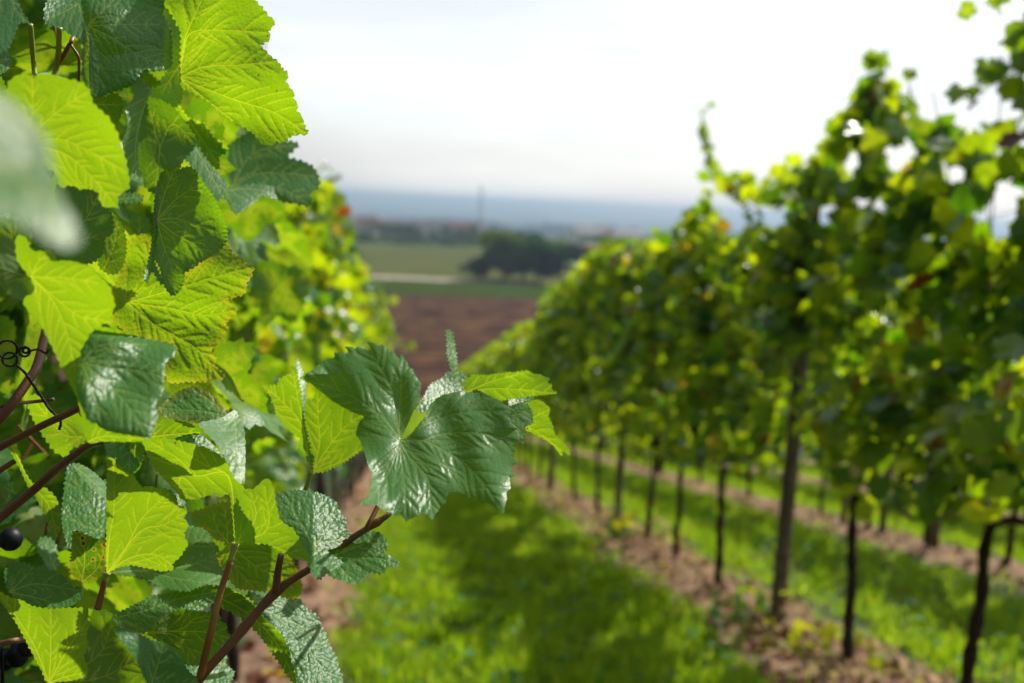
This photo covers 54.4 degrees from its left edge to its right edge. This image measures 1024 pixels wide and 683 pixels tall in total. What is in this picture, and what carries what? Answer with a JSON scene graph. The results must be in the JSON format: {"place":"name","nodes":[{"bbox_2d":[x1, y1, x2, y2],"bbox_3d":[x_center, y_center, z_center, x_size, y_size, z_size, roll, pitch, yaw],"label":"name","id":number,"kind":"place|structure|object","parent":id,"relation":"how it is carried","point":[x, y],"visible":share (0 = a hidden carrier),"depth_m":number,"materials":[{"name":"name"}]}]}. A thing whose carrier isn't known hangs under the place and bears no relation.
{"place":"outdoors","nodes":[
{"label":"outdoors","id":0,"kind":"place"},
{"bbox_2d":[370,275,558,284],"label":"farm track","id":1,"kind":"structure","parent":0,"point":[456,279],"depth_m":202.62,"materials":[{"name":"beige soil"}]},
{"bbox_2d":[9,436,1023,682],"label":"ground","id":2,"kind":"structure","parent":0,"point":[253,660],"depth_m":5.69,"materials":[{"name":"soil"}]},
{"bbox_2d":[148,42,303,662],"bbox_3d":[-0.749,0.199,2.341,0.532,1.975,1.166,2,8,-6],"label":"grapevine","id":3,"kind":"object","parent":2,"relation":"on","point":[284,478],"visible":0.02,"depth_m":2.62,"materials":[{"name":"green plant"}]},
{"bbox_2d":[225,203,305,682],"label":"grapevine","id":4,"kind":"object","parent":2,"relation":"on","point":[290,454],"depth_m":3.39,"materials":[{"name":"green plant"}]},
{"bbox_2d":[0,0,570,682],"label":"grapevine","id":5,"kind":"object","parent":2,"relation":"on","point":[150,236],"visible":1,"depth_m":0.62,"materials":[{"name":"green plant"}]},
{"bbox_2d":[280,222,314,477],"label":"grapevine","id":6,"kind":"object","parent":2,"relation":"on","point":[285,328],"visible":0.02,"depth_m":4.22,"materials":[{"name":"green plant"}]},
{"bbox_2d":[281,161,357,570],"bbox_3d":[-1.100,0.222,5.112,0.690,2.279,1.159,2,8,-6],"label":"grapevine","id":7,"kind":"object","parent":2,"relation":"on","point":[316,220],"visible":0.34,"depth_m":4.90,"materials":[{"name":"green plant"}]},
{"bbox_2d":[302,189,367,492],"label":"grapevine","id":8,"kind":"object","parent":2,"relation":"on","point":[320,352],"visible":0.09,"depth_m":5.79,"materials":[{"name":"green plant"}]},
{"bbox_2d":[313,208,369,496],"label":"grapevine","id":9,"kind":"object","parent":2,"relation":"on","point":[362,287],"visible":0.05,"depth_m":6.95,"materials":[{"name":"green plant"}]},
{"bbox_2d":[314,252,375,504],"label":"grapevine","id":10,"kind":"object","parent":2,"relation":"on","point":[370,327],"visible":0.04,"depth_m":7.80,"materials":[{"name":"green plant"}]},
{"bbox_2d":[352,317,380,491],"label":"grapevine","id":11,"kind":"object","parent":2,"relation":"on","point":[353,480],"depth_m":10.83,"materials":[{"name":"brown plant"}]},
{"bbox_2d":[355,291,382,483],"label":"grapevine","id":12,"kind":"object","parent":2,"relation":"on","point":[358,467],"visible":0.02,"depth_m":11.75,"materials":[{"name":"green plant"}]},
{"bbox_2d":[360,316,383,476],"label":"grapevine","id":13,"kind":"object","parent":2,"relation":"on","point":[361,458],"depth_m":12.69,"materials":[{"name":"brown plant"}]},
{"bbox_2d":[340,273,405,509],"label":"grapevine","id":14,"kind":"object","parent":2,"relation":"on","point":[387,328],"visible":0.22,"depth_m":8.59,"materials":[{"name":"green plant"}]},
{"bbox_2d":[363,319,386,472],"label":"grapevine","id":15,"kind":"object","parent":2,"relation":"on","point":[382,342],"depth_m":13.61,"materials":[{"name":"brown plant"}]},
{"bbox_2d":[347,283,416,499],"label":"grapevine","id":16,"kind":"object","parent":2,"relation":"on","point":[408,346],"visible":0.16,"depth_m":9.85,"materials":[{"name":"green plant"}]},
{"bbox_2d":[470,355,481,376],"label":"grapevine","id":17,"kind":"object","parent":2,"relation":"on","point":[473,363],"visible":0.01,"depth_m":23.71,"materials":[{"name":"green plant"}]},
{"bbox_2d":[472,353,481,392],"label":"grapevine","id":18,"kind":"object","parent":2,"relation":"on","point":[475,361],"visible":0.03,"depth_m":22.49,"materials":[{"name":"green plant"}]},
{"bbox_2d":[472,348,487,391],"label":"grapevine","id":19,"kind":"object","parent":2,"relation":"on","point":[482,353],"visible":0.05,"depth_m":21.51,"materials":[{"name":"green plant"}]},
{"bbox_2d":[477,346,493,375],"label":"grapevine","id":20,"kind":"object","parent":2,"relation":"on","point":[482,363],"visible":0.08,"depth_m":20.94,"materials":[{"name":"green plant"}]},
{"bbox_2d":[481,342,500,397],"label":"grapevine","id":21,"kind":"object","parent":2,"relation":"on","point":[486,361],"visible":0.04,"depth_m":19.74,"materials":[{"name":"green plant"}]},
{"bbox_2d":[483,343,499,374],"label":"grapevine","id":22,"kind":"object","parent":2,"relation":"on","point":[489,363],"visible":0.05,"depth_m":19.10,"materials":[{"name":"green plant"}]},
{"bbox_2d":[489,340,507,399],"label":"grapevine","id":23,"kind":"object","parent":2,"relation":"on","point":[496,356],"visible":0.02,"depth_m":17.87,"materials":[{"name":"green plant"}]},
{"bbox_2d":[492,333,512,373],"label":"grapevine","id":24,"kind":"object","parent":2,"relation":"on","point":[495,364],"visible":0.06,"depth_m":16.82,"materials":[{"name":"green plant"}]},
{"bbox_2d":[496,332,516,455],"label":"grapevine","id":25,"kind":"object","parent":2,"relation":"on","point":[502,360],"visible":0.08,"depth_m":16.25,"materials":[{"name":"green plant"}]},
{"bbox_2d":[502,322,525,467],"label":"grapevine","id":26,"kind":"object","parent":2,"relation":"on","point":[514,328],"visible":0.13,"depth_m":15.10,"materials":[{"name":"green plant"}]},
{"bbox_2d":[506,322,534,471],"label":"grapevine","id":27,"kind":"object","parent":2,"relation":"on","point":[520,338],"visible":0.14,"depth_m":14.44,"materials":[{"name":"green plant"}]},
{"bbox_2d":[506,316,537,475],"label":"grapevine","id":28,"kind":"object","parent":2,"relation":"on","point":[527,338],"visible":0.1,"depth_m":13.39,"materials":[{"name":"green plant"}]},
{"bbox_2d":[516,310,562,480],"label":"grapevine","id":29,"kind":"object","parent":2,"relation":"on","point":[533,366],"visible":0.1,"depth_m":12.47,"materials":[{"name":"green plant"}]},
{"bbox_2d":[524,278,578,485],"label":"grapevine","id":30,"kind":"object","parent":2,"relation":"on","point":[541,320],"visible":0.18,"depth_m":11.24,"materials":[{"name":"green plant"}]},
{"bbox_2d":[547,369,557,489],"bbox_3d":[0.487,0.791,11.380,0.079,2.150,0.071,2,8,-6],"label":"vine post","id":31,"kind":"object","parent":2,"relation":"on","point":[552,454],"visible":0.17,"depth_m":11.44,"materials":[{"name":"brown wood"}]},
{"bbox_2d":[538,256,612,500],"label":"grapevine","id":32,"kind":"object","parent":2,"relation":"on","point":[566,324],"visible":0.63,"depth_m":9.69,"materials":[{"name":"green plant"}]},
{"bbox_2d":[550,235,666,512],"bbox_3d":[0.810,0.376,8.460,0.756,2.565,1.750,2,8,-6],"label":"grapevine","id":33,"kind":"object","parent":2,"relation":"on","point":[600,271],"visible":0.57,"depth_m":8.27,"materials":[{"name":"green plant"}]},
{"bbox_2d":[279,429,954,682],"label":"lane grass","id":34,"kind":"structure","parent":2,"relation":"on","point":[371,658],"depth_m":4.54,"materials":[{"name":"green plant"}]},
{"bbox_2d":[613,286,635,520],"bbox_3d":[0.869,0.561,7.755,0.069,2.150,0.061,2,8,-6],"label":"vine post","id":35,"kind":"object","parent":2,"relation":"on","point":[620,464],"visible":0.26,"depth_m":7.79,"materials":[{"name":"brown wood"}]},
{"bbox_2d":[226,455,1023,682],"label":"fallen leaves","id":36,"kind":"object","parent":2,"relation":"on","point":[253,676],"visible":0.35,"depth_m":4.60,"materials":[{"name":"brown plant"}]},
{"bbox_2d":[594,505,657,540],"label":"weed","id":37,"kind":"object","parent":2,"relation":"on","point":[615,533],"visible":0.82,"depth_m":7.31,"materials":[{"name":"green plant"}]},
{"bbox_2d":[241,446,1023,682],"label":"soil clods","id":38,"kind":"object","parent":2,"relation":"on","point":[768,666],"visible":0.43,"depth_m":5.19,"materials":[{"name":"brown soil"}]},
{"bbox_2d":[584,235,688,540],"bbox_3d":[0.936,0.345,7.085,0.713,2.308,1.487,2,8,-6],"label":"grapevine","id":39,"kind":"object","parent":2,"relation":"on","point":[641,374],"visible":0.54,"depth_m":6.92,"materials":[{"name":"green plant"}]},
{"bbox_2d":[612,499,683,542],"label":"weed","id":40,"kind":"object","parent":2,"relation":"on","point":[628,519],"visible":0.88,"depth_m":7.26,"materials":[{"name":"green plant"}]},
{"bbox_2d":[619,101,771,557],"bbox_3d":[1.112,0.078,5.725,0.724,2.907,1.714,2,8,-6],"label":"grapevine","id":41,"kind":"object","parent":2,"relation":"on","point":[683,266],"visible":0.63,"depth_m":5.92,"materials":[{"name":"green plant"}]},
{"bbox_2d":[372,452,1023,682],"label":"clover","id":42,"kind":"object","parent":2,"relation":"on","point":[513,675],"visible":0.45,"depth_m":4.64,"materials":[{"name":"green plant"}]},
{"bbox_2d":[682,341,732,482],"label":"grapevine","id":43,"kind":"object","parent":2,"relation":"on","point":[699,477],"visible":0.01,"depth_m":13.03,"materials":[{"name":"green plant"}]},
{"bbox_2d":[637,146,856,584],"bbox_3d":[1.178,0.244,5.041,0.772,2.426,1.486,2,8,-6],"label":"grapevine","id":44,"kind":"object","parent":2,"relation":"on","point":[739,303],"visible":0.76,"depth_m":5.05,"materials":[{"name":"green plant"}]},
{"bbox_2d":[708,576,800,628],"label":"weed","id":45,"kind":"object","parent":2,"relation":"on","point":[741,605],"visible":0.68,"depth_m":4.52,"materials":[{"name":"green plant"}]},
{"bbox_2d":[722,306,786,497],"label":"grapevine","id":46,"kind":"object","parent":2,"relation":"on","point":[749,478],"visible":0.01,"depth_m":11.13,"materials":[{"name":"green plant"}]},
{"bbox_2d":[724,608,789,645],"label":"weed","id":47,"kind":"object","parent":2,"relation":"on","point":[765,637],"visible":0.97,"depth_m":4.21,"materials":[{"name":"green plant"}]},
{"bbox_2d":[511,435,1023,682],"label":"grass","id":48,"kind":"structure","parent":2,"relation":"on","point":[763,487],"depth_m":6.97,"materials":[{"name":"green plant"}]},
{"bbox_2d":[754,537,819,572],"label":"weed","id":49,"kind":"object","parent":2,"relation":"on","point":[802,555],"visible":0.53,"depth_m":6.29,"materials":[{"name":"green plant"}]},
{"bbox_2d":[769,206,820,623],"bbox_3d":[1.228,0.368,4.342,0.077,2.100,0.069,2,8,-6],"label":"vine post","id":50,"kind":"object","parent":2,"relation":"on","point":[786,519],"visible":0.43,"depth_m":4.36,"materials":[{"name":"brown wood"}]},
{"bbox_2d":[596,370,1013,393],"bbox_3d":[-0.185,1.024,17.590,0.010,6.690,32.001,2,8,-6],"label":"trellis wire","id":51,"kind":"object","parent":50,"relation":"attached to","point":[901,375],"visible":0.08,"depth_m":3.18,"materials":[{"name":"grey metal"}]},
{"bbox_2d":[760,306,829,446],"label":"grapevine","id":52,"kind":"object","parent":2,"relation":"on","point":[784,397],"visible":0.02,"depth_m":9.92,"materials":[{"name":"green plant"}]},
{"bbox_2d":[776,293,870,515],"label":"grapevine","id":53,"kind":"object","parent":2,"relation":"on","point":[817,358],"visible":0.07,"depth_m":9.21,"materials":[{"name":"green plant"}]},
{"bbox_2d":[778,591,886,668],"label":"weed","id":54,"kind":"object","parent":2,"relation":"on","point":[832,630],"visible":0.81,"depth_m":3.90,"materials":[{"name":"green plant"}]},
{"bbox_2d":[839,321,862,524],"bbox_3d":[2.942,0.669,8.588,0.069,2.150,0.061,2,8,-6],"label":"vine post","id":55,"kind":"object","parent":2,"relation":"on","point":[844,510],"visible":0.05,"depth_m":8.68,"materials":[{"name":"brown wood"}]},
{"bbox_2d":[707,49,1009,659],"bbox_3d":[1.321,0.097,3.833,0.739,2.403,1.422,2,8,-6],"label":"grapevine","id":56,"kind":"object","parent":2,"relation":"on","point":[870,123],"visible":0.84,"depth_m":3.67,"materials":[{"name":"green plant"}]},
{"bbox_2d":[839,277,937,530],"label":"grapevine","id":57,"kind":"object","parent":2,"relation":"on","point":[868,525],"visible":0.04,"depth_m":8.16,"materials":[{"name":"green plant"}]},
{"bbox_2d":[878,378,901,533],"bbox_3d":[3.017,0.625,7.881,0.069,2.150,0.061,2,8,-6],"label":"vine post","id":58,"kind":"object","parent":2,"relation":"on","point":[883,516],"visible":0.07,"depth_m":7.97,"materials":[{"name":"brown wood"}]},
{"bbox_2d":[913,326,936,454],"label":"grapevine","id":59,"kind":"object","parent":2,"relation":"on","point":[920,374],"visible":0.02,"depth_m":11.45,"materials":[{"name":"green plant"}]},
{"bbox_2d":[827,0,1023,682],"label":"grapevine","id":60,"kind":"object","parent":2,"relation":"on","point":[990,433],"visible":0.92,"depth_m":2.91,"materials":[{"name":"green plant"}]},
{"bbox_2d":[927,442,945,547],"bbox_3d":[3.099,0.575,7.103,0.089,2.150,0.082,2,8,-6],"label":"vine post","id":61,"kind":"object","parent":2,"relation":"on","point":[933,539],"visible":0.09,"depth_m":7.18,"materials":[{"name":"brown wood"}]},
{"bbox_2d":[890,237,1002,544],"bbox_3d":[3.120,0.420,7.201,0.732,2.382,1.148,2,8,-6],"label":"grapevine","id":62,"kind":"object","parent":2,"relation":"on","point":[929,336],"visible":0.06,"depth_m":7.32,"materials":[{"name":"green plant"}]},
{"bbox_2d":[932,299,1021,566],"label":"grapevine","id":63,"kind":"object","parent":2,"relation":"on","point":[1009,548],"visible":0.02,"depth_m":6.36,"materials":[{"name":"green plant"}]},
{"bbox_2d":[955,230,1023,523],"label":"grapevine","id":64,"kind":"object","parent":2,"relation":"on","point":[1000,484],"visible":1,"depth_m":2.38,"materials":[{"name":"green plant"}]},
{"bbox_2d":[52,293,1012,410],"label":"brown field","id":65,"kind":"structure","parent":0,"point":[476,325],"depth_m":111.89,"materials":[{"name":"brown soil"}]},
{"bbox_2d":[43,0,1023,226],"label":"sky","id":66,"kind":"structure","parent":0,"point":[592,102],"materials":[{"name":"white"}]},
{"bbox_2d":[367,279,852,301],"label":"green strip","id":67,"kind":"object","parent":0,"point":[463,289],"visible":0.17,"depth_m":179.09,"materials":[{"name":"green plant"}]},
{"bbox_2d":[405,401,817,442],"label":"rough grass","id":68,"kind":"structure","parent":0,"point":[413,423],"depth_m":37.67,"materials":[{"name":"green plant"}]},
{"bbox_2d":[342,193,1008,232],"bbox_3d":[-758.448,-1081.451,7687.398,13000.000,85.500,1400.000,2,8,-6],"label":"hills","id":69,"kind":"structure","parent":0,"point":[527,205],"depth_m":7431.56,"materials":[{"name":"blue"}]},
{"bbox_2d":[351,212,999,457],"bbox_3d":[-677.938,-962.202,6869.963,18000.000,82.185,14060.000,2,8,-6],"label":"farmland","id":70,"kind":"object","parent":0,"point":[432,246],"visible":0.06,"depth_m":355.93,"materials":[{"name":"green plant"}]},
{"bbox_2d":[358,231,373,244],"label":"bush","id":71,"kind":"object","parent":70,"relation":"on","point":[364,241],"visible":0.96,"depth_m":341.53,"materials":[{"name":"green plant"}]},
{"bbox_2d":[356,215,377,237],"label":"house","id":72,"kind":"structure","parent":70,"relation":"on","point":[360,221],"depth_m":415.07,"materials":[{"name":"ceramic"}]},
{"bbox_2d":[361,218,382,234],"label":"tree","id":73,"kind":"object","parent":70,"relation":"on","point":[372,223],"visible":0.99,"depth_m":398.69,"materials":[{"name":"green plant"}]},
{"bbox_2d":[374,221,396,238],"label":"tree","id":74,"kind":"object","parent":70,"relation":"on","point":[386,227],"visible":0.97,"depth_m":397.74,"materials":[{"name":"green plant"}]},
{"bbox_2d":[377,218,394,235],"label":"house","id":75,"kind":"structure","parent":70,"relation":"on","point":[380,221],"depth_m":440.58,"materials":[{"name":"ceramic"}]},
{"bbox_2d":[392,223,409,235],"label":"tree","id":76,"kind":"object","parent":70,"relation":"on","point":[401,233],"visible":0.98,"depth_m":400.35,"materials":[{"name":"green plant"}]},
{"bbox_2d":[392,234,411,246],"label":"bush","id":77,"kind":"object","parent":70,"relation":"on","point":[401,243],"visible":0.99,"depth_m":341.18,"materials":[{"name":"green plant"}]},
{"bbox_2d":[386,218,424,238],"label":"house","id":78,"kind":"structure","parent":70,"relation":"on","point":[420,225],"depth_m":431.79,"materials":[{"name":"stone"}]},
{"bbox_2d":[403,222,417,235],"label":"tree","id":79,"kind":"object","parent":70,"relation":"on","point":[409,230],"visible":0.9,"depth_m":406.54,"materials":[{"name":"green plant"}]},
{"bbox_2d":[403,235,419,246],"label":"bush","id":80,"kind":"object","parent":70,"relation":"on","point":[407,238],"visible":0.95,"depth_m":342.22,"materials":[{"name":"green plant"}]},
{"bbox_2d":[422,237,441,244],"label":"bush","id":81,"kind":"object","parent":70,"relation":"on","point":[434,240],"visible":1,"depth_m":341.73,"materials":[{"name":"green plant"}]},
{"bbox_2d":[424,219,453,239],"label":"house","id":82,"kind":"structure","parent":70,"relation":"on","point":[435,226],"depth_m":428.07,"materials":[{"name":"stone"}]},
{"bbox_2d":[440,225,452,237],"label":"tree","id":83,"kind":"object","parent":70,"relation":"on","point":[446,229],"visible":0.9,"depth_m":408.30,"materials":[{"name":"green plant"}]},
{"bbox_2d":[450,220,474,240],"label":"house","id":84,"kind":"structure","parent":70,"relation":"on","point":[459,223],"depth_m":424.25,"materials":[{"name":"ceramic"}]},
{"bbox_2d":[453,225,471,236],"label":"tree","id":85,"kind":"object","parent":70,"relation":"on","point":[460,229],"visible":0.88,"depth_m":408.83,"materials":[{"name":"green plant"}]},
{"bbox_2d":[456,236,472,248],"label":"bush","id":86,"kind":"object","parent":70,"relation":"on","point":[467,239],"visible":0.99,"depth_m":343.53,"materials":[{"name":"green plant"}]},
{"bbox_2d":[468,222,479,238],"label":"tree","id":87,"kind":"object","parent":70,"relation":"on","point":[473,228],"visible":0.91,"depth_m":409.48,"materials":[{"name":"green plant"}]},
{"bbox_2d":[457,256,492,279],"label":"tree","id":88,"kind":"object","parent":70,"relation":"on","point":[483,268],"visible":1,"depth_m":203.93,"materials":[{"name":"green plant"}]},
{"bbox_2d":[478,184,482,221],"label":"radio mast","id":89,"kind":"object","parent":70,"relation":"on","point":[481,189],"visible":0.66,"depth_m":892.12,"materials":[{"name":"metal"}]},
{"bbox_2d":[474,221,488,239],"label":"house","id":90,"kind":"structure","parent":70,"relation":"on","point":[484,225],"depth_m":450.39,"materials":[{"name":"stone"}]},
{"bbox_2d":[476,228,525,280],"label":"tree","id":91,"kind":"object","parent":70,"relation":"on","point":[497,255],"visible":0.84,"depth_m":202.81,"materials":[{"name":"green plant"}]},
{"bbox_2d":[498,231,544,279],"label":"tree","id":92,"kind":"object","parent":70,"relation":"on","point":[509,273],"visible":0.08,"depth_m":209.95,"materials":[{"name":"green plant"}]},
{"bbox_2d":[507,234,569,282],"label":"tree","id":93,"kind":"object","parent":70,"relation":"on","point":[529,252],"visible":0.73,"depth_m":202.20,"materials":[{"name":"green plant"}]},
{"bbox_2d":[532,242,589,283],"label":"tree","id":94,"kind":"object","parent":70,"relation":"on","point":[573,249],"visible":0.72,"depth_m":202.65,"materials":[{"name":"green plant"}]},
{"bbox_2d":[566,249,588,271],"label":"tree","id":95,"kind":"object","parent":70,"relation":"on","point":[585,254],"visible":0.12,"depth_m":204.79,"materials":[{"name":"green plant"}]},
{"bbox_2d":[574,234,593,241],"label":"tree","id":96,"kind":"object","parent":70,"relation":"on","point":[587,237],"visible":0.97,"depth_m":395.78,"materials":[{"name":"green plant"}]},
{"bbox_2d":[571,225,601,243],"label":"house","id":97,"kind":"structure","parent":70,"relation":"on","point":[577,231],"depth_m":470.10,"materials":[{"name":"stone"}]},
{"bbox_2d":[588,234,605,245],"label":"tree","id":98,"kind":"object","parent":70,"relation":"on","point":[597,237],"visible":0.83,"depth_m":401.70,"materials":[{"name":"green plant"}]},
{"bbox_2d":[600,226,613,238],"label":"house","id":99,"kind":"structure","parent":70,"relation":"on","point":[606,230],"depth_m":480.96,"materials":[{"name":"ceramic"}]},
{"bbox_2d":[611,228,646,240],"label":"house","id":100,"kind":"structure","parent":70,"relation":"on","point":[620,233],"depth_m":477.43,"materials":[{"name":"stone"}]},
{"bbox_2d":[346,207,1006,253],"bbox_3d":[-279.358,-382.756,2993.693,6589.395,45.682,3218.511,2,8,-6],"label":"distant wood","id":101,"kind":"object","parent":70,"relation":"on","point":[550,228],"visible":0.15,"depth_m":3373.08,"materials":[{"name":"plant"}]},
{"bbox_2d":[345,199,1008,236],"bbox_3d":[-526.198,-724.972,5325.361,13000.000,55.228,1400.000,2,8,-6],"label":"hills","id":102,"kind":"structure","parent":0,"point":[436,208],"depth_m":5022.73,"materials":[{"name":"blue"}]},
{"bbox_2d":[351,246,1019,297],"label":"meadow","id":103,"kind":"structure","parent":0,"point":[396,261],"depth_m":254.47,"materials":[{"name":"green plant"}]},
{"bbox_2d":[562,435,1023,527],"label":"trellis wire","id":104,"kind":"object","parent":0,"point":[828,486],"visible":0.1,"depth_m":4.11,"materials":[{"name":"grey metal"}]},
{"bbox_2d":[632,210,1015,332],"bbox_3d":[-0.164,0.579,17.528,0.010,6.690,32.001,2,8,-6],"label":"trellis wire","id":105,"kind":"object","parent":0,"point":[942,233],"visible":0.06,"depth_m":2.91,"materials":[{"name":"grey metal"}]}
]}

